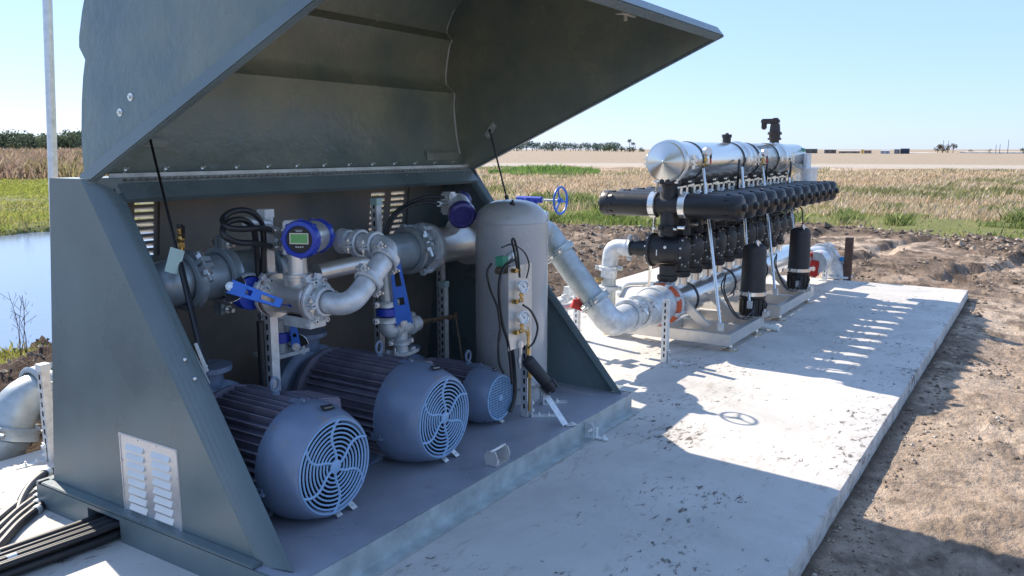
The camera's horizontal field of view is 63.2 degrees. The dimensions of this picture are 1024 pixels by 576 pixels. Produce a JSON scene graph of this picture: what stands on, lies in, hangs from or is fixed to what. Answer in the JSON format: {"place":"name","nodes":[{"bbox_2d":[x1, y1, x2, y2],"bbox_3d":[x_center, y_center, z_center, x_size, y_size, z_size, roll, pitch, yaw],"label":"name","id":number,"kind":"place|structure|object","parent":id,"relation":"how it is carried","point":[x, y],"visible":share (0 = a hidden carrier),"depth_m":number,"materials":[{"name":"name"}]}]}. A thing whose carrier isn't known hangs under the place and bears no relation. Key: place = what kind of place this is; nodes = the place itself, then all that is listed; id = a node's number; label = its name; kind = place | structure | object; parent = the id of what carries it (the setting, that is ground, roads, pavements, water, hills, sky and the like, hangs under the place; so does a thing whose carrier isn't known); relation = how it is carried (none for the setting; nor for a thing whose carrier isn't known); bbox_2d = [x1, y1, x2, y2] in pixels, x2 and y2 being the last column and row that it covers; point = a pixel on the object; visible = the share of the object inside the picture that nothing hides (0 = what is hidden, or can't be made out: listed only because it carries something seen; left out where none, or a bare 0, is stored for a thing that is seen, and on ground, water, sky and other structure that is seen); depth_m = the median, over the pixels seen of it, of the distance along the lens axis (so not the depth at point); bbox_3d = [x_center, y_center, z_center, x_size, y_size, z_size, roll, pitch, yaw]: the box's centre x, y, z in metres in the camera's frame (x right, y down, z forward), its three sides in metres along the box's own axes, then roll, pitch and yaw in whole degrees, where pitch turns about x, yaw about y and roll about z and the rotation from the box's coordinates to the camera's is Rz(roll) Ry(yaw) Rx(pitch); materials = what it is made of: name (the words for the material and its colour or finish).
{"place":"outdoors","nodes":[
{"label":"outdoors","id":0,"kind":"place"},
{"bbox_2d":[0,177,140,235],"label":"bank grass","id":1,"kind":"structure","parent":0,"point":[12,187],"depth_m":29.56,"materials":[{"name":"plant"}]},
{"bbox_2d":[0,232,152,350],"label":"pond water","id":2,"kind":"structure","parent":0,"point":[25,262],"depth_m":13.22,"materials":[{"name":"blue liquid"}]},
{"bbox_2d":[0,149,1023,575],"bbox_3d":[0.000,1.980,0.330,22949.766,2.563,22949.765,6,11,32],"label":"ground","id":3,"kind":"structure","parent":0,"point":[980,501],"depth_m":5.96,"materials":[{"name":"soil"}]},
{"bbox_2d":[0,133,15,149],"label":"broadleaf tree","id":4,"kind":"object","parent":3,"relation":"on","point":[1,134],"visible":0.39,"depth_m":202.88,"materials":[{"name":"green plant"}]},
{"bbox_2d":[0,129,26,148],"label":"broadleaf tree","id":5,"kind":"object","parent":3,"relation":"on","point":[7,133],"visible":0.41,"depth_m":203.13,"materials":[{"name":"green plant"}]},
{"bbox_2d":[1,133,28,147],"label":"broadleaf tree","id":6,"kind":"object","parent":3,"relation":"on","point":[14,138],"visible":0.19,"depth_m":203.65,"materials":[{"name":"green plant"}]},
{"bbox_2d":[10,300,36,352],"bbox_3d":[-4.230,0.358,7.223,0.195,0.530,0.239,3,10,18],"label":"weed","id":7,"kind":"object","parent":3,"relation":"on","point":[25,344],"visible":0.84,"depth_m":7.24,"materials":[{"name":"plant"}]},
{"bbox_2d":[5,133,42,149],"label":"broadleaf tree","id":8,"kind":"object","parent":3,"relation":"on","point":[33,142],"visible":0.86,"depth_m":195.78,"materials":[{"name":"green plant"}]},
{"bbox_2d":[0,339,49,363],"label":"pond edge weeds","id":9,"kind":"object","parent":3,"relation":"on","point":[7,352],"visible":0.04,"depth_m":8.28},
{"bbox_2d":[0,362,52,460],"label":"inlet pipe","id":10,"kind":"object","parent":3,"relation":"on","point":[20,428],"visible":0.53,"depth_m":4.63,"materials":[{"name":"silver metal"}]},
{"bbox_2d":[0,146,107,179],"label":"marsh reeds","id":11,"kind":"object","parent":3,"relation":"on","point":[28,163],"visible":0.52,"depth_m":58.07,"materials":[{"name":"plant"}]},
{"bbox_2d":[37,132,72,149],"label":"broadleaf tree","id":12,"kind":"object","parent":3,"relation":"on","point":[42,141],"visible":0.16,"depth_m":202.51,"materials":[{"name":"green plant"}]},
{"bbox_2d":[38,133,80,148],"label":"broadleaf tree","id":13,"kind":"object","parent":3,"relation":"on","point":[62,144],"visible":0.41,"depth_m":200.77,"materials":[{"name":"green plant"}]},
{"bbox_2d":[58,128,81,147],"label":"broadleaf tree","id":14,"kind":"object","parent":3,"relation":"on","point":[79,138],"visible":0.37,"depth_m":200.22,"materials":[{"name":"green plant"}]},
{"bbox_2d":[0,267,967,575],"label":"concrete pad","id":15,"kind":"object","parent":3,"relation":"on","point":[752,455],"visible":0.5,"depth_m":4.46,"materials":[{"name":"concrete"}]},
{"bbox_2d":[0,487,36,520],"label":"conduit","id":16,"kind":"object","parent":15,"relation":"on","point":[7,511],"visible":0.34,"depth_m":3.81,"materials":[{"name":"black rubber"}]},
{"bbox_2d":[0,493,37,528],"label":"conduit","id":17,"kind":"object","parent":15,"relation":"on","point":[11,514],"visible":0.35,"depth_m":3.78,"materials":[{"name":"plastic"}]},
{"bbox_2d":[0,498,39,537],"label":"conduit","id":18,"kind":"object","parent":15,"relation":"on","point":[11,521],"visible":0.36,"depth_m":3.71,"materials":[{"name":"plastic"}]},
{"bbox_2d":[0,500,45,546],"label":"conduit","id":19,"kind":"object","parent":15,"relation":"on","point":[7,536],"visible":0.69,"depth_m":3.66,"materials":[{"name":"plastic"}]},
{"bbox_2d":[14,362,53,469],"bbox_3d":[-2.526,0.672,4.383,0.063,0.534,0.206,8,12,40],"label":"strut post","id":20,"kind":"object","parent":15,"relation":"on","point":[42,369],"visible":0.99,"depth_m":4.42,"materials":[{"name":"metal"}]},
{"bbox_2d":[16,467,53,506],"bbox_3d":[-2.297,1.026,3.925,0.084,0.167,0.659,-1,10,-7],"label":"loop hose","id":21,"kind":"object","parent":15,"relation":"on","point":[45,472],"visible":0.51,"depth_m":4.03,"materials":[{"name":"black rubber"}]},
{"bbox_2d":[42,0,57,219],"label":"metal pole","id":22,"kind":"object","parent":15,"relation":"on","point":[49,69],"visible":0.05,"depth_m":3.88,"materials":[{"name":"metal"}]},
{"bbox_2d":[0,513,104,552],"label":"conduit","id":23,"kind":"object","parent":15,"relation":"on","point":[49,533],"visible":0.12,"depth_m":3.49,"materials":[{"name":"plastic"}]},
{"bbox_2d":[0,527,120,575],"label":"conduit","id":24,"kind":"object","parent":15,"relation":"on","point":[58,555],"visible":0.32,"depth_m":3.36,"materials":[{"name":"black rubber"}]},
{"bbox_2d":[0,520,118,562],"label":"conduit","id":25,"kind":"object","parent":24,"relation":"on","point":[59,541],"visible":0.22,"depth_m":3.37,"materials":[{"name":"plastic"}]},
{"bbox_2d":[0,521,119,569],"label":"conduit","id":26,"kind":"object","parent":24,"relation":"on","point":[43,551],"visible":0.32,"depth_m":3.33,"materials":[{"name":"plastic"}]},
{"bbox_2d":[2,527,118,569],"bbox_3d":[-2.010,1.105,3.224,0.080,0.048,1.757,7,12,37],"label":"conduit","id":27,"kind":"object","parent":15,"relation":"on","point":[66,546],"visible":0.05,"depth_m":3.42,"materials":[{"name":"black rubber"}]},
{"bbox_2d":[0,517,111,557],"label":"conduit","id":28,"kind":"object","parent":27,"relation":"on","point":[58,537],"visible":0.16,"depth_m":3.40,"materials":[{"name":"plastic"}]},
{"bbox_2d":[0,518,116,561],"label":"conduit","id":29,"kind":"object","parent":27,"relation":"on","point":[9,556],"visible":0.47,"depth_m":3.37,"materials":[{"name":"black rubber"}]},
{"bbox_2d":[36,0,723,575],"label":"pump enclosure","id":30,"kind":"object","parent":15,"relation":"on","point":[200,118],"visible":0.74,"depth_m":4.02,"materials":[{"name":"metal"}]},
{"bbox_2d":[154,236,287,314],"bbox_3d":[-1.494,0.001,3.881,0.635,0.494,0.732,6,11,32],"label":"suction manifold","id":31,"kind":"object","parent":30,"relation":"attached to","point":[214,270],"visible":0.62,"depth_m":3.71,"materials":[{"name":"silver metal"}]},
{"bbox_2d":[176,224,185,250],"bbox_3d":[-1.429,-0.210,3.596,0.048,0.130,0.040,6,11,32],"label":"ball valve","id":32,"kind":"object","parent":31,"relation":"attached to","point":[180,238],"visible":0.97,"depth_m":3.58,"materials":[{"name":"gold metal"}]},
{"bbox_2d":[223,271,258,309],"bbox_3d":[-1.200,0.012,3.879,0.167,0.196,0.322,1,10,9],"label":"grooved reducer","id":33,"kind":"object","parent":31,"relation":"attached to","point":[247,273],"visible":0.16,"depth_m":3.78,"materials":[{"name":"metal"}]},
{"bbox_2d":[224,276,282,309],"bbox_3d":[-1.165,0.031,3.669,0.218,0.185,0.420,-5,11,-28],"label":"lever valve","id":34,"kind":"object","parent":33,"relation":"attached to","point":[242,292],"visible":0.96,"depth_m":3.56,"materials":[{"name":"blue metal"}]},
{"bbox_2d":[253,313,308,358],"bbox_3d":[-1.182,0.218,4.248,0.160,0.267,0.231,6,11,32],"label":"drop pipe","id":35,"kind":"object","parent":31,"relation":"attached to","point":[285,350],"visible":0.16,"depth_m":4.20,"materials":[{"name":"silver metal"}]},
{"bbox_2d":[278,326,308,350],"bbox_3d":[-1.163,0.216,4.226,0.198,0.194,0.157,6,11,32],"label":"lever valve","id":36,"kind":"object","parent":35,"relation":"attached to","point":[296,341],"visible":0.7,"depth_m":4.20,"materials":[{"name":"blue metal"}]},
{"bbox_2d":[242,209,280,389],"bbox_3d":[-1.117,0.275,3.845,0.186,1.264,0.178,6,11,32],"label":"strut post","id":37,"kind":"object","parent":30,"relation":"on","point":[268,348],"visible":0.33,"depth_m":3.90,"materials":[{"name":"metal"}]},
{"bbox_2d":[199,359,368,519],"bbox_3d":[-1.092,0.658,3.719,0.921,0.595,0.611,6,11,32],"label":"electric motor","id":38,"kind":"object","parent":30,"relation":"on","point":[304,454],"visible":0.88,"depth_m":3.44,"materials":[{"name":"blue metal"}]},
{"bbox_2d":[284,314,325,328],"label":"support block","id":39,"kind":"structure","parent":30,"relation":"attached to","point":[295,320],"depth_m":3.73,"materials":[{"name":"grey metal"}]},
{"bbox_2d":[253,218,335,326],"bbox_3d":[-0.949,-0.084,3.819,0.351,0.479,0.360,6,11,32],"label":"flow meter","id":40,"kind":"object","parent":39,"relation":"on","point":[295,286],"visible":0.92,"depth_m":3.71,"materials":[{"name":"silver metal"}]},
{"bbox_2d":[219,207,272,276],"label":"meter cables","id":41,"kind":"object","parent":40,"relation":"attached to","point":[256,244],"visible":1,"depth_m":3.65,"materials":[{"name":"black rubber"}]},
{"bbox_2d":[307,228,399,316],"bbox_3d":[-0.694,-0.076,3.822,0.361,0.359,0.517,1,9,4],"label":"elbow run","id":42,"kind":"object","parent":40,"relation":"attached to","point":[379,249],"visible":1,"depth_m":3.72,"materials":[{"name":"silver metal"}]},
{"bbox_2d":[309,256,370,279],"bbox_3d":[-0.870,-0.115,4.325,0.158,0.118,0.409,6,11,32],"label":"return pipe","id":43,"kind":"object","parent":30,"relation":"attached to","point":[327,270],"visible":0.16,"depth_m":4.24,"materials":[{"name":"silver metal"}]},
{"bbox_2d":[280,327,468,465],"bbox_3d":[-0.747,0.545,4.371,1.061,0.595,0.611,6,11,32],"label":"electric motor","id":44,"kind":"object","parent":30,"relation":"on","point":[405,409],"visible":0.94,"depth_m":4.09,"materials":[{"name":"blue metal"}]},
{"bbox_2d":[370,198,384,352],"bbox_3d":[-0.779,0.105,4.877,0.052,1.259,0.051,6,11,32],"label":"strut post","id":45,"kind":"object","parent":30,"relation":"on","point":[376,215],"visible":0.36,"depth_m":4.79,"materials":[{"name":"metal"}]},
{"bbox_2d":[384,223,474,275],"bbox_3d":[-0.443,-0.268,5.228,0.385,0.310,1.150,6,11,32],"label":"discharge manifold","id":46,"kind":"object","parent":30,"relation":"attached to","point":[420,247],"visible":0.55,"depth_m":4.89,"materials":[{"name":"silver metal"}]},
{"bbox_2d":[428,191,475,269],"bbox_3d":[-0.375,-0.362,5.210,0.419,0.491,0.509,6,11,32],"label":"flow meter","id":47,"kind":"object","parent":46,"relation":"attached to","point":[457,232],"visible":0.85,"depth_m":5.12,"materials":[{"name":"silver metal"}]},
{"bbox_2d":[383,195,443,234],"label":"meter cables","id":48,"kind":"object","parent":47,"relation":"attached to","point":[399,210],"visible":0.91,"depth_m":4.82,"materials":[{"name":"black rubber"}]},
{"bbox_2d":[436,263,444,357],"bbox_3d":[-0.479,0.173,5.657,0.052,0.869,0.051,6,11,32],"label":"strut post","id":49,"kind":"object","parent":30,"relation":"on","point":[440,273],"visible":0.23,"depth_m":5.62,"materials":[{"name":"metal"}]},
{"bbox_2d":[438,280,448,357],"bbox_3d":[-0.449,0.289,5.537,0.052,0.679,0.051,6,11,32],"label":"strut post","id":50,"kind":"object","parent":30,"relation":"on","point":[444,323],"visible":0.81,"depth_m":5.51,"materials":[{"name":"metal"}]},
{"bbox_2d":[405,344,512,422],"bbox_3d":[-0.386,0.541,4.852,0.767,0.413,0.352,6,11,32],"label":"electric motor","id":51,"kind":"object","parent":30,"relation":"on","point":[489,390],"visible":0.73,"depth_m":4.65,"materials":[{"name":"blue metal"}]},
{"bbox_2d":[372,272,422,355],"bbox_3d":[-0.641,0.103,4.700,0.126,0.568,0.364,6,11,32],"label":"drop pipe","id":52,"kind":"object","parent":51,"relation":"attached to","point":[400,338],"visible":0.83,"depth_m":4.65,"materials":[{"name":"silver metal"}]},
{"bbox_2d":[376,263,412,326],"bbox_3d":[-0.656,0.030,4.594,0.199,0.378,0.123,2,10,10],"label":"lever valve","id":53,"kind":"object","parent":52,"relation":"attached to","point":[401,314],"visible":0.88,"depth_m":4.58,"materials":[{"name":"blue metal"}]},
{"bbox_2d":[423,313,463,360],"bbox_3d":[-0.438,0.317,5.079,0.104,0.318,0.448,6,11,32],"label":"bronze line","id":54,"kind":"object","parent":52,"relation":"attached to","point":[441,318],"visible":0.93,"depth_m":5.18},
{"bbox_2d":[484,443,509,466],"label":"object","id":55,"kind":"object","parent":30,"relation":"on","point":[491,458],"visible":1,"depth_m":4.11,"materials":[{"name":"metal"}]},
{"bbox_2d":[497,332,503,373],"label":"hose","id":56,"kind":"object","parent":30,"relation":"hanging from","point":[498,356],"visible":0.97,"depth_m":4.52,"materials":[{"name":"black rubber"}]},
{"bbox_2d":[475,199,548,404],"bbox_3d":[-0.003,0.069,5.128,0.448,1.249,0.448,6,11,32],"label":"pressure tank","id":57,"kind":"object","parent":30,"relation":"on","point":[499,224],"visible":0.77,"depth_m":4.95,"materials":[{"name":"metal"}]},
{"bbox_2d":[508,262,576,425],"bbox_3d":[0.161,0.315,4.700,0.389,0.905,0.249,-1,10,-6],"label":"gauge panel","id":58,"kind":"object","parent":30,"relation":"on","point":[520,319],"visible":0.99,"depth_m":4.67,"materials":[{"name":"metal"}]},
{"bbox_2d":[494,250,516,273],"bbox_3d":[-0.033,-0.144,4.588,0.050,0.122,0.185,6,11,32],"label":"solenoid valve","id":59,"kind":"object","parent":58,"relation":"attached to","point":[501,261],"visible":0.79,"depth_m":4.53,"materials":[{"name":"green"}]},
{"bbox_2d":[486,263,500,340],"bbox_3d":[-0.096,0.080,4.404,0.013,0.436,0.132,6,11,32],"label":"hose","id":60,"kind":"object","parent":59,"relation":"hanging from","point":[492,295],"visible":1,"depth_m":4.40,"materials":[{"name":"black rubber"}]},
{"bbox_2d":[497,259,514,384],"bbox_3d":[-0.031,0.198,4.545,0.017,0.704,0.160,6,11,32],"label":"hose","id":61,"kind":"object","parent":58,"relation":"attached to","point":[501,314],"visible":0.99,"depth_m":4.51,"materials":[{"name":"black rubber"}]},
{"bbox_2d":[508,349,516,412],"bbox_3d":[0.003,0.525,4.708,0.024,0.365,0.074,6,11,32],"label":"hose","id":62,"kind":"object","parent":58,"relation":"attached to","point":[512,404],"visible":0.88,"depth_m":4.71,"materials":[{"name":"black rubber"}]},
{"bbox_2d":[501,244,529,277],"bbox_3d":[0.022,-0.142,4.534,0.009,0.212,0.280,6,11,32],"label":"hose","id":63,"kind":"object","parent":58,"relation":"attached to","point":[525,255],"visible":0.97,"depth_m":4.62,"materials":[{"name":"black rubber"}]},
{"bbox_2d":[511,237,520,277],"bbox_3d":[0.021,-0.163,4.492,0.013,0.225,0.090,6,11,32],"label":"hose","id":64,"kind":"object","parent":58,"relation":"attached to","point":[517,260],"visible":1,"depth_m":4.49,"materials":[{"name":"black rubber"}]},
{"bbox_2d":[522,304,538,347],"bbox_3d":[0.105,0.208,4.685,0.013,0.265,0.166,6,11,32],"label":"hose","id":65,"kind":"object","parent":58,"relation":"attached to","point":[536,321],"visible":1,"depth_m":4.72,"materials":[{"name":"black rubber"}]},
{"bbox_2d":[522,355,557,394],"bbox_3d":[0.160,0.493,4.703,0.209,0.234,0.094,-3,10,-16],"label":"inline filter","id":66,"kind":"object","parent":58,"relation":"attached to","point":[541,376],"visible":1,"depth_m":4.67,"materials":[{"name":"black plastic"}]},
{"bbox_2d":[541,394,566,404],"bbox_3d":[0.259,0.655,5.102,0.160,0.100,0.040,-3,10,-20],"label":"tank bracket","id":67,"kind":"object","parent":30,"relation":"attached to","point":[555,402],"visible":0.52,"depth_m":5.09,"materials":[{"name":"metal"}]},
{"bbox_2d":[516,186,567,219],"bbox_3d":[0.196,-0.086,6.343,0.412,1.384,0.280,6,11,32],"label":"valve operator","id":68,"kind":"object","parent":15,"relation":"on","point":[537,199],"visible":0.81,"depth_m":6.21,"materials":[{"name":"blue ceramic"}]},
{"bbox_2d":[559,286,573,312],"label":"pipe fittings","id":69,"kind":"object","parent":15,"relation":"on","point":[567,294],"visible":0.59,"depth_m":6.83,"materials":[{"name":"white plastic"}]},
{"bbox_2d":[573,295,580,330],"bbox_3d":[0.570,0.175,7.284,0.048,0.560,0.046,6,11,32],"label":"strut post","id":70,"kind":"object","parent":15,"relation":"on","point":[577,317],"visible":0.25,"depth_m":7.28,"materials":[{"name":"metal"}]},
{"bbox_2d":[595,235,633,305],"bbox_3d":[0.895,-0.021,7.447,0.345,0.919,0.232,6,11,32],"label":"drain pipe","id":71,"kind":"object","parent":15,"relation":"on","point":[609,267],"visible":0.76,"depth_m":7.39,"materials":[{"name":"silver metal"}]},
{"bbox_2d":[617,281,655,295],"bbox_3d":[1.435,-0.014,9.937,0.338,0.044,1.123,7,12,38],"label":"ground hose","id":72,"kind":"object","parent":15,"relation":"on","point":[624,285],"visible":0.77,"depth_m":10.16,"materials":[{"name":"white plastic"}]},
{"bbox_2d":[660,299,689,364],"bbox_3d":[1.274,0.343,6.456,0.225,0.500,0.056,3,10,18],"label":"strut post","id":73,"kind":"object","parent":15,"relation":"on","point":[665,352],"visible":1,"depth_m":6.47,"materials":[{"name":"metal"}]},
{"bbox_2d":[598,133,838,350],"bbox_3d":[2.369,-0.692,8.687,1.340,1.808,4.189,6,11,32],"label":"filter unit","id":74,"kind":"object","parent":15,"relation":"on","point":[707,225],"visible":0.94,"depth_m":7.42,"materials":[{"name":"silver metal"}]},
{"bbox_2d":[548,220,676,335],"bbox_3d":[0.597,-0.070,6.384,1.964,0.966,0.578,-7,12,-36],"label":"outlet pipe","id":75,"kind":"object","parent":74,"relation":"attached to","point":[642,309],"visible":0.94,"depth_m":6.25,"materials":[{"name":"silver metal"}]},
{"bbox_2d":[562,299,586,313],"bbox_3d":[0.466,0.143,6.330,0.287,0.135,0.127,-1,10,-8],"label":"red valve","id":76,"kind":"object","parent":75,"relation":"attached to","point":[576,304],"visible":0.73,"depth_m":6.27,"materials":[{"name":"metal"}]},
{"bbox_2d":[701,147,711,165],"bbox_3d":[1.670,-1.120,7.084,0.067,0.165,0.230,6,11,32],"label":"pressure gauge","id":77,"kind":"object","parent":74,"relation":"attached to","point":[707,151],"visible":1,"depth_m":7.05,"materials":[{"name":"silver metal"}]},
{"bbox_2d":[721,218,772,319],"bbox_3d":[2.106,-0.169,7.477,0.352,1.007,0.875,6,11,32],"label":"canister filter","id":78,"kind":"object","parent":74,"relation":"attached to","point":[753,270],"visible":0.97,"depth_m":7.51,"materials":[{"name":"black plastic"}]},
{"bbox_2d":[760,149,768,164],"bbox_3d":[2.580,-1.335,8.473,0.067,0.165,0.230,6,11,32],"label":"pressure gauge","id":79,"kind":"object","parent":74,"relation":"attached to","point":[764,152],"visible":1,"depth_m":8.44,"materials":[{"name":"silver metal"}]},
{"bbox_2d":[761,118,781,142],"bbox_3d":[2.966,-1.791,9.509,0.233,0.300,0.156,6,11,32],"label":"air valve","id":80,"kind":"object","parent":74,"relation":"on","point":[774,133],"visible":0.98,"depth_m":9.45,"materials":[{"name":"black plastic"}]},
{"bbox_2d":[774,206,814,291],"bbox_3d":[2.986,-0.412,8.815,0.352,1.007,0.875,6,11,32],"label":"canister filter","id":81,"kind":"object","parent":74,"relation":"attached to","point":[799,268],"visible":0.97,"depth_m":8.85,"materials":[{"name":"black plastic"}]},
{"bbox_2d":[795,154,819,180],"bbox_3d":[3.556,-1.397,10.054,0.300,0.450,0.300,6,11,32],"label":"side tank","id":82,"kind":"object","parent":74,"relation":"attached to","point":[806,171],"visible":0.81,"depth_m":9.97,"materials":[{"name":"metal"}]},
{"bbox_2d":[809,250,831,276],"bbox_3d":[3.635,-0.296,9.895,0.260,0.294,0.290,6,11,32],"label":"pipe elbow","id":83,"kind":"object","parent":74,"relation":"attached to","point":[820,261],"visible":0.85,"depth_m":9.78,"materials":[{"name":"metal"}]},
{"bbox_2d":[810,243,852,279],"bbox_3d":[3.990,-0.327,10.665,0.986,0.530,0.409,-7,12,-36],"label":"elbow","id":84,"kind":"object","parent":74,"relation":"attached to","point":[835,270],"visible":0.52,"depth_m":10.68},
{"bbox_2d":[759,324,779,330],"bbox_3d":[2.289,0.352,7.727,0.372,0.062,0.065,6,11,30],"label":"pvc stub","id":85,"kind":"object","parent":15,"relation":"on","point":[773,327],"visible":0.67,"depth_m":7.65,"materials":[{"name":"white"}]},
{"bbox_2d":[822,242,828,279],"bbox_3d":[4.000,-0.341,10.621,0.053,0.480,0.051,6,11,32],"label":"strut post","id":86,"kind":"object","parent":15,"relation":"on","point":[824,275],"visible":0.47,"depth_m":10.62,"materials":[{"name":"metal"}]},
{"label":"conduit","id":87,"kind":"object","parent":15,"relation":"on","visible":0},
{"bbox_2d":[0,516,109,556],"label":"conduit","id":88,"kind":"object","parent":87,"relation":"on","point":[54,536],"visible":0.27,"depth_m":3.41,"materials":[{"name":"black rubber"}]},
{"bbox_2d":[0,217,1023,575],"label":"dirt clods","id":89,"kind":"object","parent":3,"relation":"on","point":[826,225],"visible":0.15,"depth_m":9.00,"materials":[{"name":"soil"}]},
{"bbox_2d":[1,291,32,355],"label":"weed","id":90,"kind":"object","parent":89,"relation":"on","point":[19,321],"visible":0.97,"depth_m":7.14,"materials":[{"name":"plant"}]},
{"bbox_2d":[527,140,538,150],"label":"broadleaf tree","id":91,"kind":"object","parent":3,"relation":"on","point":[533,145],"visible":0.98,"depth_m":497.22,"materials":[{"name":"green plant"}]},
{"bbox_2d":[477,163,599,176],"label":"field weeds","id":92,"kind":"object","parent":3,"relation":"on","point":[549,169],"visible":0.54,"depth_m":66.44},
{"bbox_2d":[547,141,558,149],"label":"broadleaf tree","id":93,"kind":"object","parent":3,"relation":"on","point":[552,146],"visible":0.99,"depth_m":493.48,"materials":[{"name":"green plant"}]},
{"bbox_2d":[590,143,604,150],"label":"pine tree","id":94,"kind":"object","parent":3,"relation":"on","point":[597,147],"visible":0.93,"depth_m":492.03,"materials":[{"name":"green plant"}]},
{"bbox_2d":[607,142,620,150],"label":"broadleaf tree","id":95,"kind":"object","parent":3,"relation":"on","point":[615,144],"visible":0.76,"depth_m":491.39,"materials":[{"name":"green plant"}]},
{"bbox_2d":[370,164,1023,221],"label":"dry reeds","id":96,"kind":"object","parent":3,"relation":"on","point":[944,186],"visible":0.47,"depth_m":39.26,"materials":[{"name":"plant"}]},
{"bbox_2d":[371,190,1023,229],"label":"grass clumps","id":97,"kind":"object","parent":3,"relation":"on","point":[1015,218],"visible":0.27,"depth_m":23.10,"materials":[{"name":"plant"}]},
{"bbox_2d":[376,188,1023,238],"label":"green grass","id":98,"kind":"structure","parent":3,"relation":"on","point":[587,217],"depth_m":22.23,"materials":[{"name":"plant"}]},
{"bbox_2d":[805,149,817,152],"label":"shed","id":99,"kind":"structure","parent":3,"relation":"on","point":[810,150],"depth_m":269.66,"materials":[{"name":"grey"}]},
{"bbox_2d":[824,149,835,152],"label":"shed","id":100,"kind":"structure","parent":3,"relation":"on","point":[829,150],"depth_m":263.11,"materials":[{"name":"grey"}]},
{"bbox_2d":[843,237,853,280],"bbox_3d":[4.329,-0.261,10.726,0.090,0.788,0.090,6,11,32],"label":"rusty stake","id":101,"kind":"object","parent":3,"relation":"on","point":[848,256],"visible":0.67,"depth_m":10.67,"materials":[{"name":"metal"}]},
{"bbox_2d":[900,148,909,153],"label":"container","id":102,"kind":"object","parent":3,"relation":"on","point":[904,150],"visible":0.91,"depth_m":248.63,"materials":[{"name":"blue"}]},
{"bbox_2d":[960,152,1022,152],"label":"greenhouse","id":103,"kind":"object","parent":3,"relation":"on","point":[991,152],"visible":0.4,"depth_m":257.44,"materials":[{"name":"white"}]},
{"bbox_2d":[0,0,1023,148],"label":"sky","id":104,"kind":"structure","parent":0,"point":[835,74],"materials":[{"name":"blue"}]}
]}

